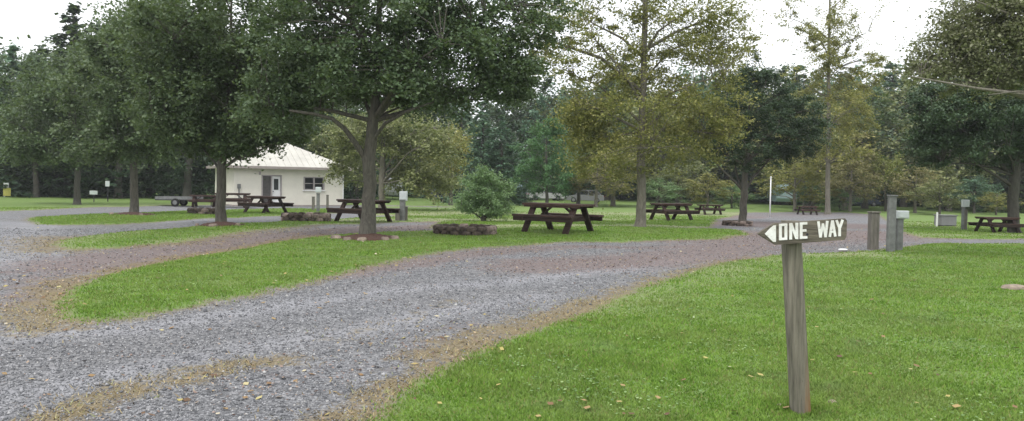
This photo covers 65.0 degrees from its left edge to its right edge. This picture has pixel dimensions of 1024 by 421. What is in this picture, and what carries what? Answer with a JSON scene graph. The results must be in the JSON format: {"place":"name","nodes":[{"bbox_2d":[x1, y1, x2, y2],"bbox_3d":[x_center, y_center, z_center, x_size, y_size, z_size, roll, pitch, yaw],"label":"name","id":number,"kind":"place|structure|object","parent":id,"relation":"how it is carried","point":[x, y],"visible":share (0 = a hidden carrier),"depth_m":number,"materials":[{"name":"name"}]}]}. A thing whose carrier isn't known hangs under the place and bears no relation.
{"place":"outdoors","nodes":[
{"label":"outdoors","id":0,"kind":"place"},
{"bbox_2d":[0,0,1000,147],"label":"sky","id":1,"kind":"structure","parent":0,"point":[20,18],"materials":[{"name":"white"}]},
{"bbox_2d":[0,205,1023,420],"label":"gravel road","id":2,"kind":"structure","parent":0,"point":[12,220],"depth_m":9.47,"materials":[{"name":"grey gravel"}]},
{"bbox_2d":[155,196,211,206],"bbox_3d":[-20.955,-0.579,51.625,3.401,0.630,1.672,1,2,-3],"label":"utility trailer","id":3,"kind":"object","parent":2,"relation":"on","point":[176,201],"visible":0.93,"depth_m":50.95,"materials":[{"name":"metal"}]},
{"bbox_2d":[188,195,215,206],"bbox_3d":[-19.394,-0.600,50.733,1.758,0.747,1.586,1,2,-12],"label":"picnic table","id":4,"kind":"object","parent":2,"relation":"on","point":[194,200],"visible":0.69,"depth_m":50.30,"materials":[{"name":"brown wood"}]},
{"bbox_2d":[214,193,250,207],"bbox_3d":[-17.302,-0.631,49.751,2.109,0.897,1.904,0,2,-20],"label":"picnic table","id":5,"kind":"object","parent":2,"relation":"on","point":[244,199],"visible":0.68,"depth_m":49.30,"materials":[{"name":"brown wood"}]},
{"bbox_2d":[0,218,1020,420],"bbox_3d":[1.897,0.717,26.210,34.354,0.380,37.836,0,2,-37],"label":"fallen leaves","id":6,"kind":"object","parent":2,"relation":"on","point":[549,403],"visible":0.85,"depth_m":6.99,"materials":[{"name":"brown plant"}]},
{"bbox_2d":[722,220,752,225],"bbox_3d":[9.893,0.555,35.289,1.320,0.224,1.342,1,2,0],"label":"fire ring","id":7,"kind":"object","parent":2,"relation":"on","point":[736,223],"visible":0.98,"depth_m":34.80,"materials":[{"name":"stone"}]},
{"bbox_2d":[687,48,842,220],"bbox_3d":[12.305,-3.621,39.511,8.074,9.033,5.460,1,2,0],"label":"ornamental tree","id":8,"kind":"object","parent":2,"relation":"on","point":[798,132],"visible":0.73,"depth_m":39.00,"materials":[{"name":"green plant"}]},
{"bbox_2d":[770,0,898,213],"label":"sycamore tree","id":9,"kind":"object","parent":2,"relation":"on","point":[853,98],"visible":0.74,"depth_m":56.05,"materials":[{"name":"green plant"}]},
{"bbox_2d":[0,155,1023,420],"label":"lawn","id":10,"kind":"structure","parent":0,"point":[924,213],"depth_m":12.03,"materials":[{"name":"green plant"}]},
{"bbox_2d":[0,44,66,196],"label":"spruce tree","id":11,"kind":"object","parent":10,"relation":"on","point":[11,58],"visible":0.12,"depth_m":69.10,"materials":[{"name":"green plant"}]},
{"bbox_2d":[0,48,87,196],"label":"broadleaf tree","id":12,"kind":"object","parent":10,"relation":"on","point":[36,192],"visible":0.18,"depth_m":62.81,"materials":[{"name":"green plant"}]},
{"bbox_2d":[0,27,135,204],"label":"maple tree","id":13,"kind":"object","parent":10,"relation":"on","point":[24,141],"visible":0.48,"depth_m":48.21,"materials":[{"name":"green plant"}]},
{"bbox_2d":[0,1,163,198],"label":"spruce tree","id":14,"kind":"object","parent":10,"relation":"on","point":[71,19],"visible":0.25,"depth_m":66.30,"materials":[{"name":"green plant"}]},
{"bbox_2d":[32,2,167,198],"bbox_3d":[-32.016,-9.075,66.009,13.193,16.988,12.869,2,2,28],"label":"broadleaf tree","id":15,"kind":"object","parent":10,"relation":"on","point":[118,189],"depth_m":64.75,"materials":[{"name":"green plant"}]},
{"bbox_2d":[60,0,204,196],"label":"broadleaf tree","id":16,"kind":"object","parent":10,"relation":"on","point":[151,172],"depth_m":69.29,"materials":[{"name":"green plant"}]},
{"bbox_2d":[116,212,154,214],"bbox_3d":[-16.191,0.178,34.425,1.902,0.252,1.866,1,2,0],"label":"mulch bed","id":17,"kind":"object","parent":10,"relation":"on","point":[132,213],"visible":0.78,"depth_m":34.20,"materials":[{"name":"brown wood"}]},
{"bbox_2d":[32,0,236,211],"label":"maple tree","id":18,"kind":"object","parent":17,"relation":"on","point":[105,129],"visible":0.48,"depth_m":33.85,"materials":[{"name":"green plant"}]},
{"bbox_2d":[76,4,258,195],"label":"broadleaf tree","id":19,"kind":"object","parent":10,"relation":"on","point":[186,191],"visible":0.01,"depth_m":65.76,"materials":[{"name":"green plant"}]},
{"bbox_2d":[187,207,214,213],"bbox_3d":[-14.260,0.029,37.336,1.559,0.315,1.555,1,2,0],"label":"fire ring","id":20,"kind":"object","parent":10,"relation":"on","point":[202,210],"visible":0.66,"depth_m":36.70,"materials":[{"name":"stone"}]},
{"bbox_2d":[158,0,260,195],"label":"spruce tree","id":21,"kind":"object","parent":10,"relation":"on","point":[194,178],"visible":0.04,"depth_m":72.51,"materials":[{"name":"green plant"}]},
{"bbox_2d":[199,221,244,226],"bbox_3d":[-9.265,0.468,25.458,1.582,0.241,1.530,1,2,0],"label":"mulch bed","id":22,"kind":"object","parent":10,"relation":"on","point":[223,223],"visible":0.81,"depth_m":25.32,"materials":[{"name":"brown wood"}]},
{"bbox_2d":[86,0,334,221],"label":"maple tree","id":23,"kind":"object","parent":22,"relation":"on","point":[181,111],"visible":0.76,"depth_m":24.75,"materials":[{"name":"green plant"}]},
{"bbox_2d":[237,196,293,212],"bbox_3d":[-12.638,-0.289,41.229,2.109,0.897,1.904,2,2,35],"label":"picnic table","id":24,"kind":"object","parent":10,"relation":"on","point":[269,203],"visible":0.93,"depth_m":40.90,"materials":[{"name":"brown wood"}]},
{"bbox_2d":[206,143,352,206],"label":"cottage","id":25,"kind":"structure","parent":10,"relation":"on","point":[294,177],"depth_m":54.60,"materials":[{"name":"white paint"}]},
{"bbox_2d":[263,176,270,201],"bbox_3d":[-16.462,-1.306,53.857,0.540,2.010,0.050,0,2,-31],"label":"screen door","id":26,"kind":"structure","parent":25,"relation":"in","point":[267,182],"depth_m":53.84,"materials":[{"name":"grey metal"}]},
{"bbox_2d":[272,176,279,201],"bbox_3d":[-15.893,-1.305,54.135,0.550,2.010,0.130,0,2,-31],"label":"door","id":27,"kind":"structure","parent":25,"relation":"in","point":[275,179],"depth_m":54.12,"materials":[{"name":"white paint"}]},
{"bbox_2d":[302,177,325,190],"bbox_3d":[-13.667,-1.831,55.424,1.590,0.970,0.210,0,2,-31],"label":"window","id":28,"kind":"structure","parent":25,"relation":"in","point":[309,183],"depth_m":55.39,"materials":[{"name":"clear glass"}]},
{"bbox_2d":[281,212,331,221],"bbox_3d":[-7.816,0.244,30.521,1.892,0.324,1.873,1,2,0],"label":"fire ring","id":29,"kind":"object","parent":10,"relation":"on","point":[306,216],"visible":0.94,"depth_m":29.84,"materials":[{"name":"stone"}]},
{"bbox_2d":[288,104,362,198],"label":"spruce tree","id":30,"kind":"object","parent":10,"relation":"on","point":[347,197],"visible":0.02,"depth_m":75.06,"materials":[{"name":"green plant"}]},
{"bbox_2d":[304,109,385,190],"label":"round tree","id":31,"kind":"object","parent":10,"relation":"on","point":[320,144],"visible":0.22,"depth_m":67.13,"materials":[{"name":"green plant"}]},
{"bbox_2d":[304,93,414,198],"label":"broadleaf tree","id":32,"kind":"object","parent":10,"relation":"on","point":[356,109],"visible":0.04,"depth_m":72.42,"materials":[{"name":"green plant"}]},
{"bbox_2d":[326,199,399,221],"bbox_3d":[-5.796,0.026,31.327,2.109,0.897,1.904,2,2,33],"label":"picnic table","id":33,"kind":"object","parent":10,"relation":"on","point":[355,209],"visible":0.78,"depth_m":31.14,"materials":[{"name":"brown wood"}]},
{"bbox_2d":[341,233,392,240],"bbox_3d":[-3.769,0.699,20.416,1.645,0.233,1.685,1,2,0],"label":"mulch bed","id":34,"kind":"object","parent":10,"relation":"on","point":[372,236],"visible":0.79,"depth_m":20.16,"materials":[{"name":"brown wood"}]},
{"bbox_2d":[211,0,597,233],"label":"maple tree","id":35,"kind":"object","parent":34,"relation":"on","point":[320,68],"visible":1,"depth_m":19.95,"materials":[{"name":"green plant"}]},
{"bbox_2d":[349,95,428,196],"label":"spruce tree","id":36,"kind":"object","parent":10,"relation":"on","point":[388,168],"visible":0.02,"depth_m":93.87,"materials":[{"name":"green plant"}]},
{"bbox_2d":[309,105,477,209],"bbox_3d":[-6.707,-3.505,50.519,10.192,7.555,8.178,2,2,25],"label":"forked tree","id":37,"kind":"object","parent":10,"relation":"on","point":[414,178],"visible":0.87,"depth_m":49.38,"materials":[{"name":"green plant"}]},
{"bbox_2d":[399,191,407,220],"bbox_3d":[-4.474,-0.071,33.065,0.332,1.439,0.234,1,2,0],"label":"hookup pedestal","id":38,"kind":"object","parent":10,"relation":"on","point":[403,197],"visible":0.84,"depth_m":32.98,"materials":[{"name":"grey metal"}]},
{"bbox_2d":[386,96,470,197],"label":"broadleaf tree","id":39,"kind":"object","parent":10,"relation":"on","point":[434,115],"visible":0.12,"depth_m":86.11,"materials":[{"name":"green plant"}]},
{"bbox_2d":[421,122,474,204],"bbox_3d":[-5.239,-3.536,61.812,4.808,6.810,4.993,1,2,0],"label":"round tree","id":40,"kind":"object","parent":10,"relation":"on","point":[465,150],"visible":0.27,"depth_m":61.62,"materials":[{"name":"green plant"}]},
{"bbox_2d":[407,96,489,199],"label":"spruce tree","id":41,"kind":"object","parent":10,"relation":"on","point":[467,116],"visible":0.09,"depth_m":84.77,"materials":[{"name":"green plant"}]},
{"bbox_2d":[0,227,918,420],"bbox_3d":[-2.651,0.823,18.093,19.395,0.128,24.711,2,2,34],"label":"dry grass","id":42,"kind":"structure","parent":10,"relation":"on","point":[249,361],"depth_m":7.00,"materials":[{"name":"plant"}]},
{"bbox_2d":[433,223,496,235],"bbox_3d":[-1.363,0.556,23.244,1.888,0.280,1.871,1,2,0],"label":"fire ring","id":43,"kind":"object","parent":10,"relation":"on","point":[464,229],"visible":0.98,"depth_m":22.56,"materials":[{"name":"stone"}]},
{"bbox_2d":[0,160,965,203],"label":"undergrowth","id":44,"kind":"object","parent":10,"relation":"on","point":[162,182],"visible":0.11,"depth_m":67.34,"materials":[{"name":"green plant"}]},
{"bbox_2d":[445,159,520,220],"bbox_3d":[-1.016,-0.715,34.427,3.807,3.078,3.241,1,2,0],"label":"shrub","id":45,"kind":"object","parent":10,"relation":"on","point":[482,205],"visible":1,"depth_m":33.99,"materials":[{"name":"green plant"}]},
{"bbox_2d":[437,100,529,202],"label":"spruce tree","id":46,"kind":"object","parent":10,"relation":"on","point":[477,145],"visible":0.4,"depth_m":69.71,"materials":[{"name":"green plant"}]},
{"bbox_2d":[458,115,542,205],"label":"spruce tree","id":47,"kind":"object","parent":10,"relation":"on","point":[502,158],"visible":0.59,"depth_m":67.73,"materials":[{"name":"green plant"}]},
{"bbox_2d":[0,30,1010,207],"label":"wood","id":48,"kind":"object","parent":10,"relation":"on","point":[494,123],"visible":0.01,"depth_m":98.38,"materials":[{"name":"green plant"}]},
{"bbox_2d":[483,64,579,177],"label":"broadleaf tree","id":49,"kind":"object","parent":10,"relation":"on","point":[515,117],"visible":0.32,"depth_m":90.32,"materials":[{"name":"green plant"}]},
{"bbox_2d":[507,115,579,202],"bbox_3d":[2.627,-3.844,64.138,6.686,7.601,6.833,1,2,0],"label":"young tree","id":50,"kind":"object","parent":10,"relation":"on","point":[534,184],"visible":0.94,"depth_m":63.50,"materials":[{"name":"green plant"}]},
{"bbox_2d":[526,190,564,200],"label":"parked car","id":51,"kind":"object","parent":10,"relation":"on","point":[551,195],"visible":0.51,"depth_m":85.34,"materials":[{"name":"white paint"}]},
{"bbox_2d":[512,202,603,233],"bbox_3d":[1.450,0.243,25.303,2.183,0.928,1.971,2,2,36],"label":"picnic table","id":52,"kind":"object","parent":10,"relation":"on","point":[567,219],"visible":0.95,"depth_m":25.01,"materials":[{"name":"brown wood"}]},
{"bbox_2d":[514,80,621,199],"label":"broadleaf tree","id":53,"kind":"object","parent":10,"relation":"on","point":[542,98],"visible":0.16,"depth_m":86.18,"materials":[{"name":"green plant"}]},
{"bbox_2d":[539,146,610,203],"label":"broadleaf tree","id":54,"kind":"object","parent":10,"relation":"on","point":[578,194],"visible":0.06,"depth_m":72.42,"materials":[{"name":"green plant"}]},
{"bbox_2d":[136,248,1023,420],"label":"clover","id":55,"kind":"object","parent":10,"relation":"on","point":[695,350],"visible":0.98,"depth_m":6.90,"materials":[{"name":"green plant"}]},
{"bbox_2d":[508,58,654,186],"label":"broadleaf tree","id":56,"kind":"object","parent":10,"relation":"on","point":[542,113],"visible":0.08,"depth_m":89.20,"materials":[{"name":"green plant"}]},
{"bbox_2d":[566,190,604,201],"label":"parked car","id":57,"kind":"object","parent":10,"relation":"on","point":[583,196],"visible":0.6,"depth_m":79.29,"materials":[{"name":"grey paint"}]},
{"bbox_2d":[552,152,635,206],"bbox_3d":[6.611,-2.474,64.033,6.718,4.726,5.982,2,2,27],"label":"broadleaf tree","id":58,"kind":"object","parent":10,"relation":"on","point":[594,182],"visible":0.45,"depth_m":63.57,"materials":[{"name":"green plant"}]},
{"bbox_2d":[554,74,663,199],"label":"broadleaf tree","id":59,"kind":"object","parent":10,"relation":"on","point":[608,196],"visible":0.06,"depth_m":87.73,"materials":[{"name":"green plant"}]},
{"bbox_2d":[568,135,663,205],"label":"broadleaf tree","id":60,"kind":"object","parent":10,"relation":"on","point":[612,203],"visible":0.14,"depth_m":67.19,"materials":[{"name":"green plant"}]},
{"bbox_2d":[567,55,706,199],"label":"spruce tree","id":61,"kind":"object","parent":10,"relation":"on","point":[629,183],"visible":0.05,"depth_m":94.27,"materials":[{"name":"green plant"}]},
{"bbox_2d":[508,0,789,226],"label":"sycamore tree","id":62,"kind":"object","parent":10,"relation":"on","point":[585,127],"visible":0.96,"depth_m":30.17,"materials":[{"name":"green plant"}]},
{"bbox_2d":[597,84,715,202],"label":"broadleaf tree","id":63,"kind":"object","parent":10,"relation":"on","point":[696,161],"visible":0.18,"depth_m":83.16,"materials":[{"name":"green plant"}]},
{"bbox_2d":[634,177,688,207],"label":"broadleaf tree","id":64,"kind":"object","parent":10,"relation":"on","point":[658,194],"visible":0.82,"depth_m":65.68,"materials":[{"name":"green plant"}]},
{"bbox_2d":[646,203,699,220],"bbox_3d":[8.162,0.081,41.186,2.109,0.897,1.904,0,2,-28],"label":"picnic table","id":65,"kind":"object","parent":10,"relation":"on","point":[667,212],"visible":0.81,"depth_m":40.82,"materials":[{"name":"brown wood"}]},
{"bbox_2d":[646,163,710,202],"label":"broadleaf tree","id":66,"kind":"object","parent":10,"relation":"on","point":[684,186],"visible":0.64,"depth_m":69.83,"materials":[{"name":"green plant"}]},
{"bbox_2d":[628,60,755,199],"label":"broadleaf tree","id":67,"kind":"object","parent":10,"relation":"on","point":[700,79],"visible":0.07,"depth_m":90.98,"materials":[{"name":"green plant"}]},
{"bbox_2d":[646,88,758,201],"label":"broadleaf tree","id":68,"kind":"object","parent":10,"relation":"on","point":[682,175],"visible":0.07,"depth_m":84.95,"materials":[{"name":"green plant"}]},
{"bbox_2d":[680,172,739,207],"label":"broadleaf tree","id":69,"kind":"object","parent":10,"relation":"on","point":[696,185],"visible":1,"depth_m":65.56,"materials":[{"name":"green plant"}]},
{"bbox_2d":[694,204,725,214],"bbox_3d":[12.936,-0.058,52.578,1.572,0.668,1.420,1,2,-10],"label":"picnic table","id":70,"kind":"object","parent":10,"relation":"on","point":[714,209],"visible":0.97,"depth_m":52.24,"materials":[{"name":"brown wood"}]},
{"bbox_2d":[678,58,773,190],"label":"broadleaf tree","id":71,"kind":"object","parent":10,"relation":"on","point":[727,177],"visible":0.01,"depth_m":99.46,"materials":[{"name":"green plant"}]},
{"bbox_2d":[710,184,758,208],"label":"broadleaf tree","id":72,"kind":"object","parent":10,"relation":"on","point":[732,198],"visible":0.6,"depth_m":68.04,"materials":[{"name":"green plant"}]},
{"bbox_2d":[710,54,833,200],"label":"broadleaf tree","id":73,"kind":"object","parent":10,"relation":"on","point":[768,93],"visible":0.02,"depth_m":92.38,"materials":[{"name":"green plant"}]},
{"bbox_2d":[715,78,837,204],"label":"broadleaf tree","id":74,"kind":"object","parent":10,"relation":"on","point":[762,177],"visible":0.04,"depth_m":85.49,"materials":[{"name":"green plant"}]},
{"bbox_2d":[767,184,797,204],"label":"parked car","id":75,"kind":"object","parent":10,"relation":"on","point":[775,198],"visible":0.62,"depth_m":82.91,"materials":[{"name":"metal"}]},
{"bbox_2d":[751,157,833,211],"bbox_3d":[21.434,-1.995,61.538,6.020,4.516,5.782,2,2,30],"label":"broadleaf tree","id":76,"kind":"object","parent":10,"relation":"on","point":[806,175],"visible":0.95,"depth_m":61.02,"materials":[{"name":"green plant"}]},
{"bbox_2d":[709,64,886,205],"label":"spruce tree","id":77,"kind":"object","parent":10,"relation":"on","point":[757,196],"visible":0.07,"depth_m":89.52,"materials":[{"name":"green plant"}]},
{"bbox_2d":[756,218,846,414],"bbox_3d":[1.820,0.781,5.178,0.560,1.479,0.185,1,2,0],"label":"one way sign","id":78,"kind":"object","parent":10,"relation":"on","point":[790,237],"visible":0.98,"depth_m":5.14,"materials":[{"name":"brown wood"}]},
{"bbox_2d":[788,181,832,208],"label":"broadleaf tree","id":79,"kind":"object","parent":10,"relation":"on","point":[804,191],"visible":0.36,"depth_m":67.95,"materials":[{"name":"green plant"}]},
{"bbox_2d":[751,109,881,208],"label":"broadleaf tree","id":80,"kind":"object","parent":10,"relation":"on","point":[823,167],"visible":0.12,"depth_m":67.90,"materials":[{"name":"green plant"}]},
{"bbox_2d":[753,96,889,208],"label":"broadleaf tree","id":81,"kind":"object","parent":10,"relation":"on","point":[822,170],"visible":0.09,"depth_m":70.74,"materials":[{"name":"green plant"}]},
{"bbox_2d":[816,187,863,210],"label":"broadleaf tree","id":82,"kind":"object","parent":10,"relation":"on","point":[840,195],"visible":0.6,"depth_m":65.59,"materials":[{"name":"green plant"}]},
{"bbox_2d":[787,126,909,209],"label":"broadleaf tree","id":83,"kind":"object","parent":10,"relation":"on","point":[866,161],"visible":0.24,"depth_m":68.72,"materials":[{"name":"green plant"}]},
{"bbox_2d":[817,157,888,211],"bbox_3d":[26.744,-2.004,63.987,5.987,4.508,5.330,2,2,17],"label":"broadleaf tree","id":84,"kind":"object","parent":10,"relation":"on","point":[843,184],"visible":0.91,"depth_m":63.47,"materials":[{"name":"green plant"}]},
{"bbox_2d":[802,57,908,162],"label":"broadleaf tree","id":85,"kind":"object","parent":10,"relation":"on","point":[851,87],"visible":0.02,"depth_m":89.86,"materials":[{"name":"green plant"}]},
{"bbox_2d":[812,66,910,193],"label":"broadleaf tree","id":86,"kind":"object","parent":10,"relation":"on","point":[885,127],"visible":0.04,"depth_m":85.13,"materials":[{"name":"green plant"}]},
{"bbox_2d":[820,86,920,208],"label":"broadleaf tree","id":87,"kind":"object","parent":10,"relation":"on","point":[887,117],"visible":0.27,"depth_m":72.59,"materials":[{"name":"green plant"}]},
{"bbox_2d":[867,211,880,249],"bbox_3d":[8.896,0.593,19.783,0.238,1.143,0.238,1,2,-2],"label":"wooden post","id":88,"kind":"object","parent":10,"relation":"on","point":[873,230],"visible":0.79,"depth_m":19.68,"materials":[{"name":"grey wood"}]},
{"bbox_2d":[857,151,911,210],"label":"young tree","id":89,"kind":"object","parent":10,"relation":"on","point":[886,163],"visible":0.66,"depth_m":66.41,"materials":[{"name":"green plant"}]},
{"bbox_2d":[816,62,961,206],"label":"spruce tree","id":90,"kind":"object","parent":10,"relation":"on","point":[886,84],"visible":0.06,"depth_m":91.46,"materials":[{"name":"green plant"}]},
{"bbox_2d":[886,195,897,251],"bbox_3d":[8.963,0.416,18.986,0.205,1.565,0.171,1,2,0],"label":"hookup pedestal","id":91,"kind":"object","parent":10,"relation":"on","point":[891,222],"visible":0.79,"depth_m":18.93,"materials":[{"name":"grey wood"}]},
{"bbox_2d":[835,63,968,206],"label":"broadleaf tree","id":92,"kind":"object","parent":10,"relation":"on","point":[903,203],"visible":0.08,"depth_m":84.63,"materials":[{"name":"green plant"}]},
{"bbox_2d":[895,211,908,249],"bbox_3d":[9.357,0.597,19.319,0.290,1.185,0.195,1,2,0],"label":"hookup pedestal","id":93,"kind":"object","parent":10,"relation":"on","point":[901,216],"visible":0.76,"depth_m":19.29,"materials":[{"name":"grey metal"}]},
{"bbox_2d":[885,163,952,212],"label":"broadleaf tree","id":94,"kind":"object","parent":10,"relation":"on","point":[906,186],"visible":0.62,"depth_m":63.52,"materials":[{"name":"green plant"}]},
{"bbox_2d":[881,75,989,205],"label":"broadleaf tree","id":95,"kind":"object","parent":10,"relation":"on","point":[917,204],"visible":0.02,"depth_m":86.72,"materials":[{"name":"green plant"}]},
{"bbox_2d":[902,172,972,213],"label":"broadleaf tree","id":96,"kind":"object","parent":10,"relation":"on","point":[931,187],"visible":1,"depth_m":59.16,"materials":[{"name":"green plant"}]},
{"bbox_2d":[874,109,1010,210],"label":"broadleaf tree","id":97,"kind":"object","parent":10,"relation":"on","point":[948,172],"visible":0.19,"depth_m":69.79,"materials":[{"name":"green plant"}]},
{"bbox_2d":[933,214,957,225],"bbox_3d":[20.824,0.497,38.616,0.860,0.590,0.610,1,2,-6],"label":"storage box","id":98,"kind":"object","parent":10,"relation":"on","point":[946,220],"visible":0.83,"depth_m":38.35,"materials":[{"name":"grey paint"}]},
{"bbox_2d":[879,0,1023,108],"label":"oak tree","id":99,"kind":"object","parent":10,"relation":"on","point":[967,48],"visible":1,"depth_m":16.06,"materials":[{"name":"green plant"}]},
{"bbox_2d":[883,60,1023,232],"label":"spreading tree","id":100,"kind":"object","parent":10,"relation":"on","point":[939,130],"visible":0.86,"depth_m":31.20,"materials":[{"name":"green plant"}]},
{"bbox_2d":[961,200,969,229],"bbox_3d":[19.048,0.294,33.781,0.279,1.492,0.182,1,2,0],"label":"hookup pedestal","id":101,"kind":"object","parent":10,"relation":"on","point":[965,204],"visible":0.91,"depth_m":33.77,"materials":[{"name":"grey metal"}]},
{"bbox_2d":[925,55,1023,212],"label":"spruce tree","id":102,"kind":"object","parent":10,"relation":"on","point":[1005,189],"visible":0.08,"depth_m":73.40,"materials":[{"name":"green plant"}]},
{"bbox_2d":[944,175,1004,212],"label":"broadleaf tree","id":103,"kind":"object","parent":10,"relation":"on","point":[975,182],"visible":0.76,"depth_m":65.56,"materials":[{"name":"green plant"}]},
{"bbox_2d":[968,217,1023,232],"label":"picnic table","id":104,"kind":"object","parent":10,"relation":"on","point":[992,225],"visible":0.94,"depth_m":31.44,"materials":[{"name":"brown wood"}]},
{"bbox_2d":[975,191,1023,214],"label":"broadleaf tree","id":105,"kind":"object","parent":10,"relation":"on","point":[992,199],"visible":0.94,"depth_m":61.55,"materials":[{"name":"green plant"}]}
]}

